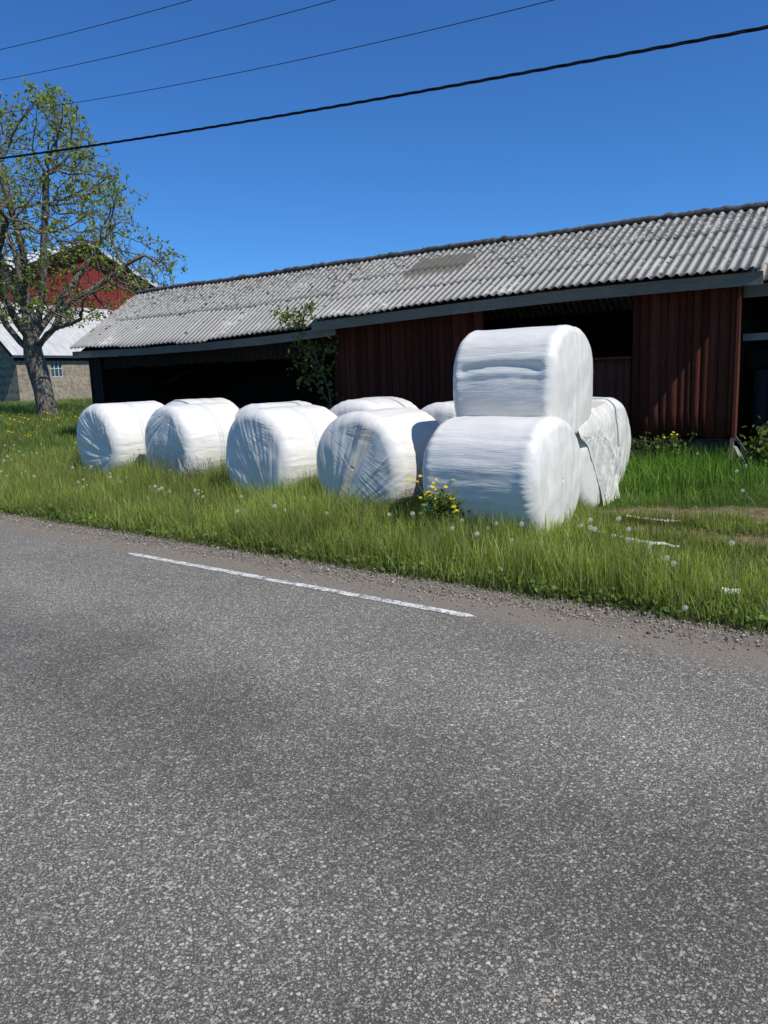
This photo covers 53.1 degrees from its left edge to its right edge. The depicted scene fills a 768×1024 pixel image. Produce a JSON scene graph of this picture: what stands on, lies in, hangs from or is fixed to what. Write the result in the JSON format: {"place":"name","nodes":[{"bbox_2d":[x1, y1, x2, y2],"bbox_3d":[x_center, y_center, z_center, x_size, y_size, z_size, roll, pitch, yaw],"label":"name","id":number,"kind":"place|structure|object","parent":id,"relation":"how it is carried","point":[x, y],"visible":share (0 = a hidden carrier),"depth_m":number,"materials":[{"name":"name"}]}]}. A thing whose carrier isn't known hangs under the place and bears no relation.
{"place":"outdoors","nodes":[
{"label":"outdoors","id":0,"kind":"place"},
{"bbox_2d":[0,396,149,480],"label":"lawn grass","id":1,"kind":"structure","parent":0,"point":[71,407],"depth_m":21.26,"materials":[{"name":"green plant"}]},
{"bbox_2d":[0,0,190,49],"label":"overhead wire","id":2,"kind":"object","parent":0,"point":[99,25],"visible":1,"depth_m":12.32,"materials":[{"name":"black metal"}]},
{"bbox_2d":[1,0,334,79],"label":"overhead wire","id":3,"kind":"object","parent":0,"point":[177,41],"visible":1,"depth_m":11.94,"materials":[{"name":"black metal"}]},
{"bbox_2d":[0,0,553,113],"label":"overhead wire","id":4,"kind":"object","parent":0,"point":[304,58],"visible":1,"depth_m":11.12,"materials":[{"name":"black metal"}]},
{"bbox_2d":[0,521,767,1023],"bbox_3d":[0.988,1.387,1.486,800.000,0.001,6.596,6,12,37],"label":"road","id":5,"kind":"structure","parent":0,"point":[230,799],"depth_m":3.02,"materials":[{"name":"grey asphalt"}]},
{"bbox_2d":[127,553,475,616],"bbox_3d":[-0.977,0.574,6.567,4.072,0.001,0.093,6,12,37],"label":"road marking","id":6,"kind":"object","parent":5,"relation":"on","point":[423,607],"visible":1,"depth_m":6.25,"materials":[{"name":"paint"}]},
{"bbox_2d":[682,605,691,643],"bbox_3d":[1.852,0.687,4.677,0.033,0.247,0.034,-11,3,-14],"label":"dandelion clock","id":7,"kind":"object","parent":5,"relation":"on","point":[687,620],"visible":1,"depth_m":4.67,"materials":[{"name":"white plant"}]},
{"bbox_2d":[0,512,767,658],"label":"gravel shoulder","id":8,"kind":"object","parent":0,"point":[675,632],"visible":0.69,"depth_m":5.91,"materials":[{"name":"grey gravel"}]},
{"bbox_2d":[0,413,767,632],"bbox_3d":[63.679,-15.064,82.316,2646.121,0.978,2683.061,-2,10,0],"label":"ground","id":9,"kind":"structure","parent":0,"point":[760,512],"depth_m":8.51,"materials":[{"name":"green plant"}]},
{"bbox_2d":[0,243,159,402],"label":"farmhouse barn","id":10,"kind":"structure","parent":9,"relation":"on","point":[69,374],"depth_m":44.99,"materials":[{"name":"brown wood"}]},
{"bbox_2d":[50,361,62,376],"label":"window","id":11,"kind":"structure","parent":10,"relation":"in","point":[56,366],"depth_m":44.05,"materials":[{"name":"white glass"}]},
{"bbox_2d":[0,76,188,417],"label":"maple tree","id":12,"kind":"object","parent":9,"relation":"on","point":[32,327],"visible":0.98,"depth_m":25.85,"materials":[{"name":"green plant"}]},
{"bbox_2d":[77,401,164,473],"bbox_3d":[-4.256,-1.204,12.799,1.309,1.250,1.339,7,13,41],"label":"hay bale","id":13,"kind":"object","parent":9,"relation":"on","point":[109,434],"visible":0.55,"depth_m":12.21},
{"bbox_2d":[145,402,238,481],"bbox_3d":[-2.891,-1.078,11.993,1.281,1.231,1.322,6,13,40],"label":"hay bale","id":14,"kind":"object","parent":9,"relation":"on","point":[199,431],"visible":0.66,"depth_m":11.45},
{"bbox_2d":[165,398,238,408],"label":"hay bale","id":15,"kind":"object","parent":9,"relation":"on","point":[190,401],"visible":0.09,"depth_m":13.86},
{"bbox_2d":[234,400,311,418],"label":"hay bale","id":16,"kind":"object","parent":9,"relation":"on","point":[263,405],"visible":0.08,"depth_m":11.79},
{"bbox_2d":[226,405,337,498],"bbox_3d":[-1.287,-0.792,10.291,1.296,1.242,1.310,6,13,40],"label":"hay bale","id":17,"kind":"object","parent":9,"relation":"on","point":[269,445],"visible":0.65,"depth_m":9.73},
{"bbox_2d":[270,297,342,408],"bbox_3d":[-1.375,-2.401,14.254,1.308,3.018,0.834,3,11,26],"label":"sapling","id":18,"kind":"object","parent":9,"relation":"on","point":[287,316],"visible":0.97,"depth_m":14.18,"materials":[{"name":"green plant"}]},
{"bbox_2d":[330,397,417,416],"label":"hay bale","id":19,"kind":"object","parent":9,"relation":"on","point":[360,404],"visible":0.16,"depth_m":10.72},
{"bbox_2d":[316,407,439,516],"bbox_3d":[0.004,-0.626,9.267,1.284,1.232,1.349,5,12,34],"label":"hay bale","id":20,"kind":"object","parent":9,"relation":"on","point":[377,451],"visible":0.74,"depth_m":8.71},
{"bbox_2d":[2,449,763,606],"bbox_3d":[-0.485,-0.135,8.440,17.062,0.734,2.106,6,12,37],"label":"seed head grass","id":21,"kind":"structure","parent":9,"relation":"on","point":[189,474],"depth_m":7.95,"materials":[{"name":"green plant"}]},
{"bbox_2d":[0,508,767,636],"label":"gravel shoulder","id":22,"kind":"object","parent":9,"relation":"on","point":[592,604],"visible":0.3,"depth_m":6.19,"materials":[{"name":"grey gravel"}]},
{"bbox_2d":[19,437,767,522],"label":"yard grass","id":23,"kind":"structure","parent":9,"relation":"on","point":[662,471],"depth_m":9.44,"materials":[{"name":"green plant"}]},
{"bbox_2d":[69,201,767,464],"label":"barn","id":24,"kind":"structure","parent":9,"relation":"on","point":[666,314],"depth_m":13.11,"materials":[{"name":"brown wood"}]},
{"bbox_2d":[158,369,192,386],"bbox_3d":[-5.013,-3.210,18.402,1.445,0.403,0.067,7,13,42],"label":"leaning pole","id":25,"kind":"object","parent":24,"relation":"attached to","point":[164,383],"visible":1,"depth_m":18.38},
{"bbox_2d":[235,402,335,404],"bbox_3d":[-2.853,-2.077,17.823,4.757,0.884,0.906,5,12,33],"label":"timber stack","id":26,"kind":"object","parent":24,"relation":"on","point":[308,402],"visible":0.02,"depth_m":17.20,"materials":[{"name":"brown wood"}]},
{"bbox_2d":[734,436,756,467],"bbox_3d":[4.959,-0.788,10.481,0.010,0.478,0.384,-9,12,-36],"label":"loose lath","id":27,"kind":"object","parent":24,"relation":"attached to","point":[741,445],"visible":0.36,"depth_m":10.53,"materials":[{"name":"grey wood"}]},
{"bbox_2d":[421,401,456,424],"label":"hay bale","id":28,"kind":"object","parent":9,"relation":"on","point":[440,412],"visible":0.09,"depth_m":9.97},
{"bbox_2d":[405,475,474,532],"bbox_3d":[0.600,-0.002,7.603,0.708,0.785,0.496,-4,10,-12],"label":"yellow flowering plant","id":29,"kind":"object","parent":9,"relation":"on","point":[437,507],"visible":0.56,"depth_m":7.56,"materials":[{"name":"green plant"}]},
{"bbox_2d":[422,416,581,536],"bbox_3d":[1.210,-0.388,7.848,1.340,1.173,1.219,6,12,37],"label":"hay bale","id":30,"kind":"object","parent":9,"relation":"on","point":[522,467],"visible":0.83,"depth_m":7.34},
{"bbox_2d":[453,325,592,434],"bbox_3d":[1.519,-1.409,8.332,1.218,1.154,1.212,5,12,35],"label":"hay bale","id":31,"kind":"object","parent":30,"relation":"on","point":[542,371],"visible":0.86,"depth_m":7.86},
{"bbox_2d":[576,434,601,507],"bbox_3d":[1.942,-0.627,9.087,1.323,1.151,1.198,5,12,35],"label":"hay bale","id":32,"kind":"object","parent":9,"relation":"on","point":[590,487],"visible":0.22,"depth_m":8.49},
{"bbox_2d":[578,402,623,505],"bbox_3d":[2.509,-0.653,8.952,0.344,1.240,1.840,5,12,35],"label":"loose film","id":33,"kind":"object","parent":32,"relation":"on","point":[598,425],"visible":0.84,"depth_m":8.75,"materials":[{"name":"white plastic"}]},
{"bbox_2d":[592,397,630,478],"bbox_3d":[2.393,-0.885,9.909,1.333,1.191,1.250,5,12,35],"label":"hay bale","id":34,"kind":"object","parent":9,"relation":"on","point":[623,433],"visible":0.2,"depth_m":9.55},
{"bbox_2d":[599,532,678,547],"bbox_3d":[2.187,0.213,7.218,0.137,0.047,1.312,-7,11,-29],"label":"plastic strip","id":35,"kind":"object","parent":9,"relation":"on","point":[658,543],"visible":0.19,"depth_m":6.84,"materials":[{"name":"plastic"}]},
{"bbox_2d":[629,432,658,465],"bbox_3d":[3.673,-0.906,11.082,0.588,0.523,0.399,-2,10,0],"label":"weed clump","id":36,"kind":"object","parent":9,"relation":"on","point":[644,444],"visible":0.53,"depth_m":11.06,"materials":[{"name":"green plant"}]},
{"bbox_2d":[647,436,664,465],"bbox_3d":[3.843,-0.837,10.792,0.235,0.472,0.201,-10,13,-39],"label":"yellow flowering weed","id":37,"kind":"object","parent":9,"relation":"on","point":[650,447],"visible":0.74,"depth_m":10.78,"materials":[{"name":"green plant"}]},
{"bbox_2d":[664,431,681,469],"bbox_3d":[4.019,-0.847,10.624,0.227,0.539,0.198,-9,12,-37],"label":"yellow flowering weed","id":38,"kind":"object","parent":9,"relation":"on","point":[671,443],"visible":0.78,"depth_m":10.62,"materials":[{"name":"green plant"}]},
{"bbox_2d":[671,560,675,581],"bbox_3d":[2.085,0.491,5.544,0.041,0.302,0.041,3,18,21],"label":"dandelion clock","id":39,"kind":"object","parent":9,"relation":"on","point":[673,562],"visible":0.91,"depth_m":5.52,"materials":[{"name":"white plant"}]},
{"bbox_2d":[651,431,696,464],"bbox_3d":[4.073,-0.807,10.824,0.643,0.630,0.376,1,10,17],"label":"weed clump","id":40,"kind":"object","parent":9,"relation":"on","point":[670,440],"visible":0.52,"depth_m":10.80,"materials":[{"name":"green plant"}]},
{"bbox_2d":[596,504,767,544],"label":"straw","id":41,"kind":"object","parent":9,"relation":"on","point":[698,514],"visible":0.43,"depth_m":7.82,"materials":[{"name":"beige plant"}]},
{"bbox_2d":[734,446,746,466],"bbox_3d":[4.906,-0.707,10.504,0.043,0.385,0.286,-8,11,-31],"label":"broken board","id":42,"kind":"object","parent":9,"relation":"on","point":[737,449],"visible":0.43,"depth_m":10.54,"materials":[{"name":"grey wood"}]},
{"bbox_2d":[738,416,767,473],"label":"elder bush","id":43,"kind":"object","parent":9,"relation":"on","point":[761,441],"visible":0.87,"depth_m":9.92,"materials":[{"name":"green plant"}]},
{"bbox_2d":[0,25,767,158],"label":"overhead cable","id":44,"kind":"object","parent":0,"point":[749,30],"visible":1,"depth_m":9.49,"materials":[{"name":"black rubber"}]},
{"bbox_2d":[0,0,767,286],"label":"sky","id":45,"kind":"structure","parent":0,"point":[682,128],"materials":[{"name":"blue"}]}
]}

